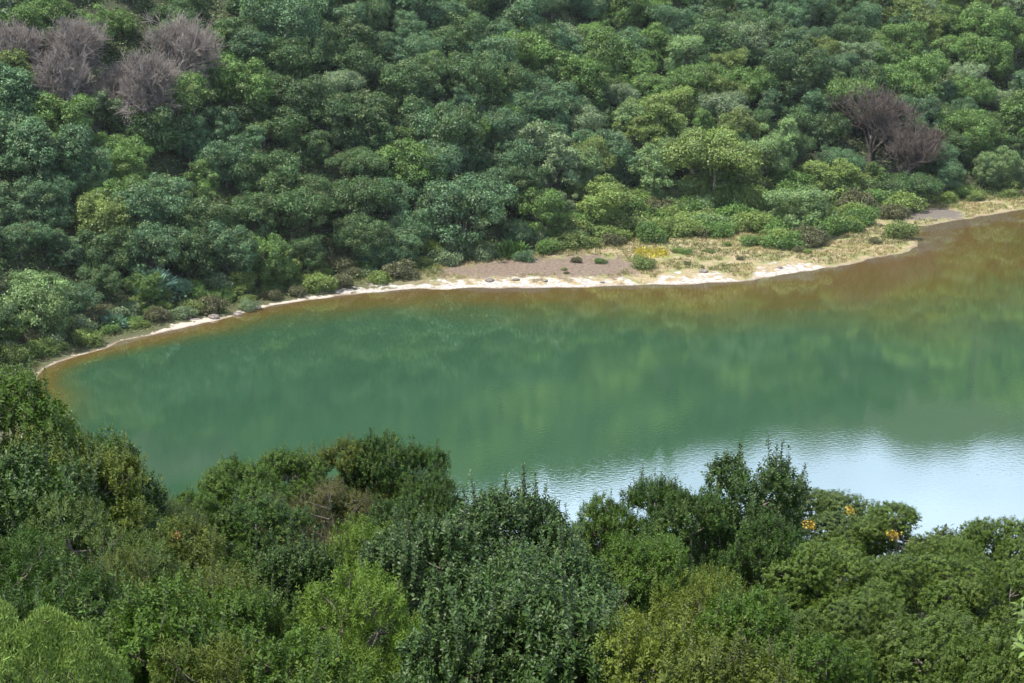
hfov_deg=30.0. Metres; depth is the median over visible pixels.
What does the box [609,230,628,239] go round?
shrub
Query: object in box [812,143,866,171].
broadleaf tree
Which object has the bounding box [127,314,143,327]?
shrub
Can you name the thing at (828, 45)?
broadleaf tree
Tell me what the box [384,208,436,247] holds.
broadleaf tree
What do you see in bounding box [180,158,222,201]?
broadleaf tree
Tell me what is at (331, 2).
broadleaf tree
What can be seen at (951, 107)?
broadleaf tree
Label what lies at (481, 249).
shrub
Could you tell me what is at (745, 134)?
broadleaf tree
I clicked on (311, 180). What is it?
broadleaf tree
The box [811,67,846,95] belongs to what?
broadleaf tree
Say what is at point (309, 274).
shrub
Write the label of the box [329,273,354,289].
shrub
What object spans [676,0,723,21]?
broadleaf tree
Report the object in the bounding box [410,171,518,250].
broadleaf tree
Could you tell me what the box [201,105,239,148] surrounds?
broadleaf tree
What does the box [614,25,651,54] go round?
broadleaf tree
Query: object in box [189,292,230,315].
shrub
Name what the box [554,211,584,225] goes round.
shrub
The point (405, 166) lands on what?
broadleaf tree
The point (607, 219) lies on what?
shrub
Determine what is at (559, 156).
broadleaf tree
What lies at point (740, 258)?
shrub
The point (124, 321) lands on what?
spiky plant
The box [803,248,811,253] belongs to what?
shrub
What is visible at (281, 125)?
broadleaf tree
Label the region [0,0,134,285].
forest
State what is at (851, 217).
shrub
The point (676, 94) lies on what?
broadleaf tree
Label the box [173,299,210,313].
shrub
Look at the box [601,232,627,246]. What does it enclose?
shrub
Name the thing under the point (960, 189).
shrub
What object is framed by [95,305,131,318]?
shrub
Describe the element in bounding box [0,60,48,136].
broadleaf tree
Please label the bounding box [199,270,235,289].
shrub
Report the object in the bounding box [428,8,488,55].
broadleaf tree
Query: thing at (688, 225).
shrub
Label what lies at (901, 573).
domed tree
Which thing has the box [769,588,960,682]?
domed tree
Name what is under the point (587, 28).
flat topped tree
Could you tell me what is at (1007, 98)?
broadleaf tree
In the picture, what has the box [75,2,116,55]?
broadleaf tree
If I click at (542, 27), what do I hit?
broadleaf tree
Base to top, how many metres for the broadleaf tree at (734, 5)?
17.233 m
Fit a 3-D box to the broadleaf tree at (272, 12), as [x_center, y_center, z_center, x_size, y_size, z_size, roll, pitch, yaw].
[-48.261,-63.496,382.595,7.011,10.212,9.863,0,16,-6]
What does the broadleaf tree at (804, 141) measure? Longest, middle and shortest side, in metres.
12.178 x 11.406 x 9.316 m
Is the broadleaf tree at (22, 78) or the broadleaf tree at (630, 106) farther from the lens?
the broadleaf tree at (630, 106)
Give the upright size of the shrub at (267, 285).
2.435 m
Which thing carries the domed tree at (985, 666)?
on the ground at (504, 272)
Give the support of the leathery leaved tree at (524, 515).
on the ground at (504, 272)
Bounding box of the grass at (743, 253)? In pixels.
[25,176,1023,368]
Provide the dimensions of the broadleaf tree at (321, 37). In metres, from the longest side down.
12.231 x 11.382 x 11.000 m
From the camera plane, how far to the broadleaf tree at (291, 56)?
369.77 m
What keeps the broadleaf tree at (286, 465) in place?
on the ground at (504, 272)
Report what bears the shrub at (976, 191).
on the ground at (504, 272)
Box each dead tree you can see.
[0,16,47,67]
[26,45,96,102]
[30,8,112,94]
[81,59,133,122]
[100,41,185,148]
[140,7,228,70]
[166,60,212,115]
[819,81,922,161]
[871,117,948,174]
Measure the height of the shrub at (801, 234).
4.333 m
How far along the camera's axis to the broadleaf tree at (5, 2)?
346.15 m
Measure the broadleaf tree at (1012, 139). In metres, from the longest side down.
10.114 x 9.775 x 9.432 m
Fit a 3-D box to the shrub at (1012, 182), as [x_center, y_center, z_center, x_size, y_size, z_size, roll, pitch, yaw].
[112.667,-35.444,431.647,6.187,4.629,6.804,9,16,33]
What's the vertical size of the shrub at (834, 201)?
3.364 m
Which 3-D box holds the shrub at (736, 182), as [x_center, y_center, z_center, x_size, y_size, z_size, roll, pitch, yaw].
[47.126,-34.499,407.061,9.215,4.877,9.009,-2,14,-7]
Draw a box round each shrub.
[0,324,30,341]
[0,340,15,350]
[0,341,29,361]
[2,352,26,363]
[11,328,35,340]
[14,329,45,343]
[18,339,48,356]
[21,351,36,360]
[25,335,60,355]
[29,321,51,332]
[39,315,75,333]
[44,329,65,336]
[45,332,63,345]
[49,332,67,344]
[51,340,69,349]
[53,319,78,333]
[66,312,97,333]
[70,327,104,347]
[73,312,98,324]
[90,302,120,317]
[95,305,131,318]
[96,317,121,326]
[98,324,121,333]
[115,299,139,317]
[124,296,147,307]
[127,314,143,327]
[127,316,149,328]
[141,304,164,318]
[141,304,173,322]
[150,299,172,309]
[154,291,172,300]
[167,305,198,319]
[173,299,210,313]
[177,277,199,294]
[181,280,206,299]
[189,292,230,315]
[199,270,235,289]
[200,290,223,302]
[210,285,236,302]
[226,269,257,287]
[228,282,252,297]
[237,294,257,300]
[237,297,261,311]
[258,289,282,300]
[259,282,284,290]
[272,257,302,274]
[281,270,308,285]
[283,281,302,287]
[287,285,307,298]
[293,271,323,286]
[300,270,338,293]
[311,260,330,268]
[311,267,333,274]
[321,255,354,270]
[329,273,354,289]
[333,266,362,277]
[355,265,379,276]
[356,257,381,270]
[367,269,392,285]
[381,258,421,279]
[388,241,416,262]
[403,259,420,269]
[411,255,431,268]
[418,238,444,253]
[425,248,446,260]
[432,249,464,266]
[437,233,472,253]
[448,251,468,258]
[464,240,498,259]
[466,240,503,262]
[469,238,483,247]
[512,250,536,262]
[528,224,552,242]
[534,239,561,255]
[545,226,570,238]
[546,215,592,235]
[547,228,589,250]
[553,229,583,241]
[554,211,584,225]
[565,208,595,230]
[570,256,582,262]
[575,206,617,225]
[576,237,604,249]
[580,224,595,233]
[591,215,613,225]
[591,224,633,241]
[593,258,608,263]
[596,216,627,228]
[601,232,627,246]
[609,214,649,235]
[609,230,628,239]
[621,194,645,216]
[624,185,654,202]
[625,210,655,224]
[631,254,657,269]
[632,185,650,200]
[633,220,668,243]
[637,205,670,220]
[639,186,658,198]
[641,196,673,217]
[649,213,684,237]
[655,203,680,217]
[658,197,695,214]
[660,179,693,197]
[660,195,699,216]
[661,185,688,198]
[670,215,705,237]
[670,247,684,252]
[673,208,707,221]
[675,195,701,210]
[677,177,709,195]
[677,187,706,197]
[679,249,695,254]
[680,218,712,236]
[681,172,712,187]
[683,194,706,208]
[689,211,725,221]
[691,192,716,210]
[692,219,719,235]
[693,225,711,237]
[694,211,721,221]
[696,206,716,212]
[702,190,729,207]
[704,224,735,239]
[707,219,740,233]
[714,201,760,225]
[716,169,749,188]
[717,193,755,210]
[721,241,731,246]
[723,216,735,226]
[725,167,772,188]
[728,182,767,209]
[730,183,771,209]
[731,205,773,232]
[735,255,744,260]
[737,233,761,246]
[749,195,782,212]
[756,225,789,245]
[760,229,807,250]
[761,215,796,235]
[764,165,804,183]
[769,178,810,194]
[770,237,796,249]
[787,224,829,242]
[790,229,816,243]
[792,245,805,251]
[794,166,820,186]
[795,170,817,185]
[798,216,834,237]
[799,230,824,247]
[800,243,812,248]
[802,182,823,190]
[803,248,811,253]
[810,208,847,235]
[817,167,850,190]
[819,178,851,200]
[822,206,843,215]
[825,180,860,199]
[827,175,861,188]
[829,197,840,206]
[832,187,881,211]
[836,183,861,196]
[838,200,867,216]
[840,181,875,193]
[841,205,882,227]
[841,219,864,232]
[842,215,865,229]
[846,172,875,191]
[860,174,877,190]
[863,186,889,204]
[868,179,888,190]
[868,236,882,243]
[872,202,911,219]
[881,187,912,201]
[881,217,920,239]
[882,190,929,214]
[932,189,957,203]
[947,185,970,196]
[948,182,971,194]
[964,191,983,201]
[968,187,987,199]
[996,189,1019,197]
[997,176,1022,189]
[1010,597,1023,667]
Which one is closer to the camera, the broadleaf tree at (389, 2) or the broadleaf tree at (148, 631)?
the broadleaf tree at (148, 631)
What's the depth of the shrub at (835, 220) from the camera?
376.26 m
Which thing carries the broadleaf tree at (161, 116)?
on the ground at (504, 272)
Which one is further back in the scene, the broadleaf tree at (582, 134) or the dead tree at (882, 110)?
the dead tree at (882, 110)
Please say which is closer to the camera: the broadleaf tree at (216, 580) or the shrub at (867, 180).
the broadleaf tree at (216, 580)
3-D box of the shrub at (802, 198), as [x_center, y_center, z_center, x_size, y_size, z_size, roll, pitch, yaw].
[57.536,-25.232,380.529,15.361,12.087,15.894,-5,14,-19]
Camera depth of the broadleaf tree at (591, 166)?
383.81 m
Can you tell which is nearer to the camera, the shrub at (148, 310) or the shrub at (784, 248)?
the shrub at (148, 310)
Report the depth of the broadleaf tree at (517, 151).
373.50 m
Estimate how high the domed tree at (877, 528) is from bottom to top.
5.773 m
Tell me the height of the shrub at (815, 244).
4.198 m
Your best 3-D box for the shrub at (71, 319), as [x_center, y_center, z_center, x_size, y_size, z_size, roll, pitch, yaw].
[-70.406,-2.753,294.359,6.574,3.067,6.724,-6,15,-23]
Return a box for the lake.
[29,209,1023,557]
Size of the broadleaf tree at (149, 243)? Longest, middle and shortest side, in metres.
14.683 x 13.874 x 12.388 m
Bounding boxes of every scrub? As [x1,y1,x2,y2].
[2,186,1023,380]
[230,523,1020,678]
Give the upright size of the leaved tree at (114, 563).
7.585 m
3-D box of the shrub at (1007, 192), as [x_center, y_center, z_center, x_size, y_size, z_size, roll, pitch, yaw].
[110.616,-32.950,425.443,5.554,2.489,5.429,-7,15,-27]
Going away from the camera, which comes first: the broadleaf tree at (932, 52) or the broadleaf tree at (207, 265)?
the broadleaf tree at (207, 265)
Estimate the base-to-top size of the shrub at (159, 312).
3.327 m
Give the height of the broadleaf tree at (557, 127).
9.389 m
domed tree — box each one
[758,629,880,682]
[761,537,924,675]
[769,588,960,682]
[774,487,897,584]
[799,500,960,615]
[827,549,1000,672]
[859,602,1023,682]
[889,536,1017,649]
[920,618,1023,682]
[926,514,1023,621]
[943,556,1023,655]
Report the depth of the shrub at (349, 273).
337.92 m
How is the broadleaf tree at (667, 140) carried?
on the ground at (504, 272)
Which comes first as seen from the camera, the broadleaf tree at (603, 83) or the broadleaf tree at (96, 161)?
the broadleaf tree at (96, 161)
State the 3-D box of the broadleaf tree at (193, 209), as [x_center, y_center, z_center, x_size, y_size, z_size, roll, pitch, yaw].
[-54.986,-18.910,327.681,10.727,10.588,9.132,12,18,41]
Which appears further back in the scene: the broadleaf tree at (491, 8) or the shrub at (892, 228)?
the broadleaf tree at (491, 8)
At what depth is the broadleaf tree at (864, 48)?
446.68 m
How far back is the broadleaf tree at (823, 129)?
424.50 m
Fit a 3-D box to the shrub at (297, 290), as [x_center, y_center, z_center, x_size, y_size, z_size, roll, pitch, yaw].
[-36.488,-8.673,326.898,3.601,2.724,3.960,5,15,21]
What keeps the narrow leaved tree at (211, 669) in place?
on the ground at (504, 272)
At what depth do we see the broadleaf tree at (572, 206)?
373.55 m
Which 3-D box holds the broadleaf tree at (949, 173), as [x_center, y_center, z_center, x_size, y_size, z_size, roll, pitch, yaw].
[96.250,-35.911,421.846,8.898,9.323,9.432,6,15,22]
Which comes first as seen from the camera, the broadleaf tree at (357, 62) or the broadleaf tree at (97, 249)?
the broadleaf tree at (97, 249)
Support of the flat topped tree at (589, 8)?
on the ground at (504, 272)
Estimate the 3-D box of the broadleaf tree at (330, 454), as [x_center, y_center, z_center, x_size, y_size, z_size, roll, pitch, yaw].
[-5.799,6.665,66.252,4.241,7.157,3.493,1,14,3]
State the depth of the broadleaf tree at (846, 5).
468.65 m
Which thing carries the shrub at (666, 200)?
on the ground at (504, 272)
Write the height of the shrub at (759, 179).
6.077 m
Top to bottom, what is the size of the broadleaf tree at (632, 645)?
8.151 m
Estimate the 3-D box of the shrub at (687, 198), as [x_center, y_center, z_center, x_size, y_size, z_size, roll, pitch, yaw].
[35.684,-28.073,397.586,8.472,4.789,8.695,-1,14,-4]
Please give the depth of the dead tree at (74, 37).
338.88 m
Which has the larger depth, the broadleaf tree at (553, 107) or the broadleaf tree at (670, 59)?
the broadleaf tree at (670, 59)
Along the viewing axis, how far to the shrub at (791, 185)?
403.80 m
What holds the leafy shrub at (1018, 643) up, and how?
on the ground at (504, 272)
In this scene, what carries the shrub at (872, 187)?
on the ground at (504, 272)
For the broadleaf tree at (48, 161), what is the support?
on the ground at (504, 272)
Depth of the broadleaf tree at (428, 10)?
405.45 m
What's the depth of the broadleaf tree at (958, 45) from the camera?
465.40 m
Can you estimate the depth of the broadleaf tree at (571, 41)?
420.04 m
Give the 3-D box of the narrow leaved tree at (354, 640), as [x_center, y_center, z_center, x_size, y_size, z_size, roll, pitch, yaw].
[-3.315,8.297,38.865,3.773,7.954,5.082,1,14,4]
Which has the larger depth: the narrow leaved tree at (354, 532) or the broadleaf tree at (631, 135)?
the broadleaf tree at (631, 135)
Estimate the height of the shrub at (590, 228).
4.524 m
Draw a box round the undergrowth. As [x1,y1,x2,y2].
[0,0,1023,376]
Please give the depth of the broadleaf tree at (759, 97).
436.90 m
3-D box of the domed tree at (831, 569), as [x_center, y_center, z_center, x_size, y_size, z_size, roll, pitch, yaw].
[7.675,7.868,48.178,5.182,6.147,4.468,10,17,36]
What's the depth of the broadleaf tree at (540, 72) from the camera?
411.86 m
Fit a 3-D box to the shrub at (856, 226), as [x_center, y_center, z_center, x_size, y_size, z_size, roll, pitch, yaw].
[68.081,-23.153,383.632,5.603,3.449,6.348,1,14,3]
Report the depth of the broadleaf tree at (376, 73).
384.89 m
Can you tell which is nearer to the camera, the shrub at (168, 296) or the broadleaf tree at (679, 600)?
the broadleaf tree at (679, 600)
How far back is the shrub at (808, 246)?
365.13 m
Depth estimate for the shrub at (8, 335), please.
284.99 m
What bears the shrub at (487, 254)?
on the ground at (504, 272)
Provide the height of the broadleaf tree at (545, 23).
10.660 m
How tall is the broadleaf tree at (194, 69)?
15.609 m
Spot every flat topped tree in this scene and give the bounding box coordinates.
[149,69,217,129]
[320,68,366,95]
[322,1,367,29]
[323,145,390,177]
[408,137,470,183]
[542,0,568,20]
[568,0,609,23]
[575,20,615,48]
[602,81,641,109]
[658,125,764,190]
[696,87,749,123]
[822,74,878,121]
[827,51,860,74]
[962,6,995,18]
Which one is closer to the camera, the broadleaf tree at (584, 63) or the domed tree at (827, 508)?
the domed tree at (827, 508)
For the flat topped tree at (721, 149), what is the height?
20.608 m
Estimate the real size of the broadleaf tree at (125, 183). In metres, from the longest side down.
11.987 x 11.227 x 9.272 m
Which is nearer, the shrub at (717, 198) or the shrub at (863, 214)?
the shrub at (863, 214)
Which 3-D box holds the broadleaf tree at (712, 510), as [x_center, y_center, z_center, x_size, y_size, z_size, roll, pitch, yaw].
[4.965,7.513,52.060,4.560,7.697,3.756,-13,19,-43]
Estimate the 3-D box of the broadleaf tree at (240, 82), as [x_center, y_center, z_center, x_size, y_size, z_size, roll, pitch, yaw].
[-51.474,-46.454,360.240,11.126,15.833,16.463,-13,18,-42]
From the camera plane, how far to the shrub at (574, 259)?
352.18 m
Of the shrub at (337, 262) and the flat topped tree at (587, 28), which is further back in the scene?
the flat topped tree at (587, 28)
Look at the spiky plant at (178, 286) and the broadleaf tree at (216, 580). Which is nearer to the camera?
the broadleaf tree at (216, 580)
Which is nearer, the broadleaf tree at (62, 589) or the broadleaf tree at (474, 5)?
the broadleaf tree at (62, 589)
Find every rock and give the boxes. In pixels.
[208,314,219,318]
[233,311,242,315]
[484,278,493,281]
[699,269,707,272]
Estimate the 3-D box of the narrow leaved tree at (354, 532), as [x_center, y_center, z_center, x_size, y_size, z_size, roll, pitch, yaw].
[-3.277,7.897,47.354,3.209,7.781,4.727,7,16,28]
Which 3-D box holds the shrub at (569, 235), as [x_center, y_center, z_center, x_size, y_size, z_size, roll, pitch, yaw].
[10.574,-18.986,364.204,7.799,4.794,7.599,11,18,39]
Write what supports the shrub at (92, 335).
on the ground at (504, 272)
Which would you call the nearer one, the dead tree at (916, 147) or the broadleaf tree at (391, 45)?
the broadleaf tree at (391, 45)
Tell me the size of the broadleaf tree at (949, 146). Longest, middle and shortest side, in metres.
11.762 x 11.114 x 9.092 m
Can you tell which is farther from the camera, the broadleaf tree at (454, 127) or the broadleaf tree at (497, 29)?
the broadleaf tree at (497, 29)
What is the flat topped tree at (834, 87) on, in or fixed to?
on the ground at (504, 272)
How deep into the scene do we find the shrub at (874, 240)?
370.92 m
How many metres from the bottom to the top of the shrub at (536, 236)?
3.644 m
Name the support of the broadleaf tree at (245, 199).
on the ground at (504, 272)
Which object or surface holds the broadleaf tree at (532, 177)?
on the ground at (504, 272)
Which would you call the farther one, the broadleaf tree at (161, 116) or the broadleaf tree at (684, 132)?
the broadleaf tree at (684, 132)
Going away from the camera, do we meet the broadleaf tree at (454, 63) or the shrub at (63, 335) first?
the shrub at (63, 335)
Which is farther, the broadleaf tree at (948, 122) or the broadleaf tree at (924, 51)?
the broadleaf tree at (924, 51)
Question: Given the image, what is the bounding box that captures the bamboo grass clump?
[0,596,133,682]
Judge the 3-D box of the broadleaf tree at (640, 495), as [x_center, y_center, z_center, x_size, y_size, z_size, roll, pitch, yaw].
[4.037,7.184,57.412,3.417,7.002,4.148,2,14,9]
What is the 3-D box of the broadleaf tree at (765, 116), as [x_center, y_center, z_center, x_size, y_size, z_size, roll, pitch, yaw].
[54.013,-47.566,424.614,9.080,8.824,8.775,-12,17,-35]
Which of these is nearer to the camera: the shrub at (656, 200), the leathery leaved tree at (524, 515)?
the leathery leaved tree at (524, 515)
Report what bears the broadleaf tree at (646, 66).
on the ground at (504, 272)
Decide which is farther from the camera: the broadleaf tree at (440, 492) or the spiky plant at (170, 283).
the spiky plant at (170, 283)
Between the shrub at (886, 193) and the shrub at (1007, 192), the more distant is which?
the shrub at (1007, 192)
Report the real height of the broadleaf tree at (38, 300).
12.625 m
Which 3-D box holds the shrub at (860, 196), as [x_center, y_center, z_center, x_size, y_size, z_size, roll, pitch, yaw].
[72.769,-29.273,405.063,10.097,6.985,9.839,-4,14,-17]
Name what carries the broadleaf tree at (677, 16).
on the ground at (504, 272)
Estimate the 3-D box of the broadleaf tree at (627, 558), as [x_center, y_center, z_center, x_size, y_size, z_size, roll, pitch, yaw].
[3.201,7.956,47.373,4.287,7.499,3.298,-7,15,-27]
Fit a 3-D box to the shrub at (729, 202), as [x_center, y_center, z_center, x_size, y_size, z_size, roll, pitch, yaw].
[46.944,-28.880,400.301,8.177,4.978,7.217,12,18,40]
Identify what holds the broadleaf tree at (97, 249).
on the ground at (504, 272)
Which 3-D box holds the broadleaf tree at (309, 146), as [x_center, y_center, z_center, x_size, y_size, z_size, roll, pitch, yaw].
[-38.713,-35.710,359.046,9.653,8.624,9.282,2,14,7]
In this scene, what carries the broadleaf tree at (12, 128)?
on the ground at (504, 272)
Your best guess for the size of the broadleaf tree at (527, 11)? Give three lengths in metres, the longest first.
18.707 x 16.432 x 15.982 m
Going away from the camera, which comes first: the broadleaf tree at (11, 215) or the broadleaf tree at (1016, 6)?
the broadleaf tree at (11, 215)
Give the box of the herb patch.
[632,246,669,258]
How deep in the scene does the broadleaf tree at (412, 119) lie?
371.66 m
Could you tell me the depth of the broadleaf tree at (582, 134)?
395.68 m
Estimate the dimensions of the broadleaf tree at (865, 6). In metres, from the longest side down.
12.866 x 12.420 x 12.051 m
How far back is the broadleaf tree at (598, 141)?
389.52 m
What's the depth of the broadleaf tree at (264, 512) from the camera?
52.30 m
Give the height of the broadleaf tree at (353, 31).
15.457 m
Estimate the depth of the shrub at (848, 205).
397.41 m
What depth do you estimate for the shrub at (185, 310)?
309.62 m
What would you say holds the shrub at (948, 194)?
on the ground at (504, 272)
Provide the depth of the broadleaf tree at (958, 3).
482.87 m
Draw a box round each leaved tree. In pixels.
[0,431,125,617]
[0,519,98,682]
[3,488,197,604]
[60,410,169,582]
[78,532,162,635]
[144,474,213,597]
[146,624,305,682]
[243,524,370,636]
[257,473,401,552]
[274,558,432,682]
[311,511,443,660]
[333,534,580,682]
[355,499,488,676]
[423,462,588,582]
[449,518,629,649]
[450,548,655,682]
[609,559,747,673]
[646,435,811,580]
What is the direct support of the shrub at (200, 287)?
on the ground at (504, 272)
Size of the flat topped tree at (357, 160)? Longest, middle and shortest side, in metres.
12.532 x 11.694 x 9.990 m
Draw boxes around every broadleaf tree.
[0,0,17,29]
[0,0,52,43]
[0,47,37,97]
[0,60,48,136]
[0,108,55,172]
[0,179,34,228]
[0,226,17,268]
[0,267,79,338]
[0,300,24,331]
[0,341,160,544]
[0,420,152,570]
[0,541,159,682]
[1,219,54,257]
[2,121,95,192]
[12,172,77,229]
[17,0,71,16]
[27,0,87,52]
[27,91,97,145]
[46,227,86,269]
[47,279,103,315]
[54,142,112,192]
[62,87,125,133]
[66,562,293,682]
[69,189,137,244]
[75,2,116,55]
[75,225,141,270]
[75,264,123,301]
[81,173,155,212]
[84,130,136,160]
[97,134,153,187]
[100,8,138,35]
[103,103,190,159]
[105,180,182,251]
[111,222,192,278]
[121,270,168,303]
[128,511,242,598]
[138,170,195,221]
[148,0,205,41]
[152,222,220,277]
[155,483,251,558]
[160,554,287,652]
[165,0,214,24]
[165,202,222,249]
[167,111,211,162]
[171,196,247,255]
[179,562,341,681]
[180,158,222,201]
[188,449,294,551]
[188,484,320,587]
[189,26,232,68]
[193,133,250,187]
[201,63,234,94]
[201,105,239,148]
[202,217,259,276]
[204,15,261,53]
[208,52,277,115]
[223,0,252,16]
[223,190,287,227]
[225,22,277,74]
[227,190,276,239]
[228,123,267,163]
[228,439,344,549]
[229,70,283,99]
[229,97,311,145]
[230,143,306,192]
[231,622,372,682]
[233,0,328,49]
[241,229,299,283]
[253,35,323,80]
[259,185,337,238]
[261,0,286,33]
[269,71,338,116]
[274,170,333,217]
[275,0,330,20]
[279,128,331,167]
[284,234,328,271]
[285,26,336,72]
[287,429,399,545]
[299,91,368,149]
[313,173,395,225]
[316,15,350,48]
[317,39,386,86]
[319,90,350,122]
[324,10,392,74]
[328,0,348,5]
[329,210,400,264]
[333,492,444,596]
[334,426,451,520]
[338,101,396,151]
[346,87,394,132]
[348,0,392,10]
[354,0,391,32]
[362,175,418,216]
[367,29,409,57]
[371,62,392,90]
[373,137,448,192]
[375,51,445,126]
[376,227,424,261]
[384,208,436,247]
[387,0,447,34]
[390,34,444,62]
[392,9,430,41]
[393,125,419,158]
[394,101,477,146]
[396,53,449,102]
[399,463,469,521]
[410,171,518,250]
[419,48,459,100]
[424,99,487,174]
[425,0,468,30]
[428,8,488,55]
[429,20,475,59]
[437,0,489,13]
[437,48,504,112]
[444,52,468,82]
[446,83,484,114]
[448,8,486,41]
[457,67,506,106]
[460,114,494,152]
[463,35,519,90]
[463,166,509,212]
[465,22,502,53]
[469,150,504,175]
[475,29,555,71]
[478,99,526,149]
[480,0,509,10]
[484,17,520,36]
[485,134,547,180]
[486,0,557,30]
[489,158,548,210]
[493,100,526,118]
[496,62,545,104]
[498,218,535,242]
[501,90,537,123]
[514,185,574,236]
[515,20,567,78]
[516,118,586,188]
[517,19,557,33]
[525,63,561,86]
[525,84,572,133]
[526,74,584,119]
[529,122,568,146]
[534,137,568,170]
[541,18,583,73]
[541,47,609,107]
[549,20,590,48]
[549,488,645,604]
[556,189,577,213]
[560,0,582,10]
[560,146,611,198]
[561,593,724,682]
[562,172,640,218]
[563,69,611,96]
[563,91,595,124]
[565,96,608,142]
[565,134,617,178]
[566,127,612,155]
[570,54,612,80]
[578,27,644,75]
[582,521,711,634]
[587,103,612,128]
[592,124,642,184]
[592,126,628,168]
[595,462,695,588]
[597,0,653,29]
[601,28,652,66]
[604,93,647,138]
[605,72,630,104]
[608,476,783,646]
[610,114,651,156]
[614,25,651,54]
[620,71,681,107]
[622,51,662,95]
[622,142,675,198]
[630,0,674,25]
[631,92,689,147]
[635,22,685,74]
[644,2,700,38]
[647,613,813,682]
[650,0,704,11]
[651,108,688,137]
[654,85,700,125]
[657,135,681,175]
[660,30,711,72]
[666,58,735,97]
[674,15,747,59]
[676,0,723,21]
[677,127,709,162]
[678,98,704,122]
[691,106,726,131]
[694,6,741,29]
[694,506,829,638]
[694,567,815,675]
[702,75,750,104]
[703,0,733,9]
[707,48,750,77]
[711,20,772,65]
[716,106,769,154]
[720,45,759,73]
[723,63,783,104]
[726,0,773,11]
[728,6,786,48]
[735,0,761,23]
[736,132,752,143]
[743,135,788,173]
[746,107,777,138]
[751,75,783,99]
[754,0,792,18]
[754,49,776,70]
[755,88,786,122]
[757,115,800,167]
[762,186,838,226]
[763,39,833,107]
[764,24,804,56]
[767,126,816,157]
[770,0,810,31]
[773,28,815,70]
[775,103,818,133]
[788,0,835,27]
[798,110,853,147]
[799,25,832,44]
[799,88,834,124]
[799,157,864,197]
[800,33,839,62]
[810,2,843,28]
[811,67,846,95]
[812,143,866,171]
[823,11,867,40]
[828,0,861,11]
[831,21,876,53]
[836,39,884,70]
[841,0,883,33]
[849,60,889,98]
[852,0,896,15]
[864,38,906,68]
[867,160,886,183]
[868,32,902,66]
[868,115,931,153]
[869,20,933,65]
[870,63,931,100]
[871,0,935,26]
[875,170,946,198]
[887,7,921,38]
[890,49,951,101]
[892,93,923,135]
[900,91,951,131]
[908,0,948,17]
[908,140,959,170]
[913,12,950,42]
[915,47,936,79]
[921,48,944,66]
[926,79,958,102]
[927,101,957,124]
[929,2,965,36]
[930,156,967,188]
[931,34,983,61]
[932,106,997,152]
[934,0,971,22]
[938,130,974,166]
[943,61,989,90]
[943,106,1008,151]
[948,73,998,104]
[950,95,979,116]
[955,0,1018,54]
[958,31,1015,79]
[964,0,1004,10]
[972,152,998,187]
[976,140,1003,155]
[977,145,1023,188]
[981,88,1015,112]
[985,111,1008,132]
[989,15,1023,36]
[994,132,1023,159]
[997,20,1023,59]
[998,0,1023,19]
[999,85,1023,149]
[1000,94,1023,133]
[1004,69,1023,100]
[1008,160,1023,180]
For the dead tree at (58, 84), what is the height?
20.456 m
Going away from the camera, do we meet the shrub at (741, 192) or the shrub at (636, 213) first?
the shrub at (636, 213)
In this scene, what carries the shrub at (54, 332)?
on the ground at (504, 272)
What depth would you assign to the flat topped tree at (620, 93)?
419.79 m
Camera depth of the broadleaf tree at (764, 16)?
452.60 m
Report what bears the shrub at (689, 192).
on the ground at (504, 272)
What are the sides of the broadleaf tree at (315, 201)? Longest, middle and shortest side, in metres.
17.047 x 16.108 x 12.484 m
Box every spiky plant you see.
[97,310,129,330]
[127,266,177,302]
[168,276,197,300]
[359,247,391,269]
[494,238,531,259]
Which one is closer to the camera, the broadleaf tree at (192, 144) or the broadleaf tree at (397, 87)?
the broadleaf tree at (192, 144)
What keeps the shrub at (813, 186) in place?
on the ground at (504, 272)
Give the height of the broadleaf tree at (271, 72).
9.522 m
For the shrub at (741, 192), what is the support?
on the ground at (504, 272)
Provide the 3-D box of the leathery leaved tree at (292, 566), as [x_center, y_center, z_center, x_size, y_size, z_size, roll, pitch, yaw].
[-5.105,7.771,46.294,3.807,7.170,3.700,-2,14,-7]
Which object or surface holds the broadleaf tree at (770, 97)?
on the ground at (504, 272)
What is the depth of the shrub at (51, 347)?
285.92 m
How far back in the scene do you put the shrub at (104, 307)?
302.93 m
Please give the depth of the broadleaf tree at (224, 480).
60.55 m
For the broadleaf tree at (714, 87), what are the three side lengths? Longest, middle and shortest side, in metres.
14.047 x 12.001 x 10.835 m
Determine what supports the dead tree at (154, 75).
on the ground at (504, 272)
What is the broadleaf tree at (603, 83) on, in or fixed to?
on the ground at (504, 272)
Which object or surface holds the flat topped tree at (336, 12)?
on the ground at (504, 272)
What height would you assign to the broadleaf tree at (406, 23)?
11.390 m
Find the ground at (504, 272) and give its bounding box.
[0,0,1023,674]
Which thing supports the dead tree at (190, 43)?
on the ground at (504, 272)
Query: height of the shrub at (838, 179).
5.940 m
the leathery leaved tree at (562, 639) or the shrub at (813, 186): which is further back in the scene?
the shrub at (813, 186)
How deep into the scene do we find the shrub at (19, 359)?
278.90 m
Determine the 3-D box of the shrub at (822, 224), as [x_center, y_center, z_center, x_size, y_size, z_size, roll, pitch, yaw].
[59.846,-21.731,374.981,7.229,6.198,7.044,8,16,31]
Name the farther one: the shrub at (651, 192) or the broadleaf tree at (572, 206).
the shrub at (651, 192)
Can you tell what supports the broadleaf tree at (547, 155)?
on the ground at (504, 272)
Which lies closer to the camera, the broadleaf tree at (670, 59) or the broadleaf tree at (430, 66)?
the broadleaf tree at (430, 66)
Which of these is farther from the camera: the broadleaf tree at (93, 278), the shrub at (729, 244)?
the shrub at (729, 244)

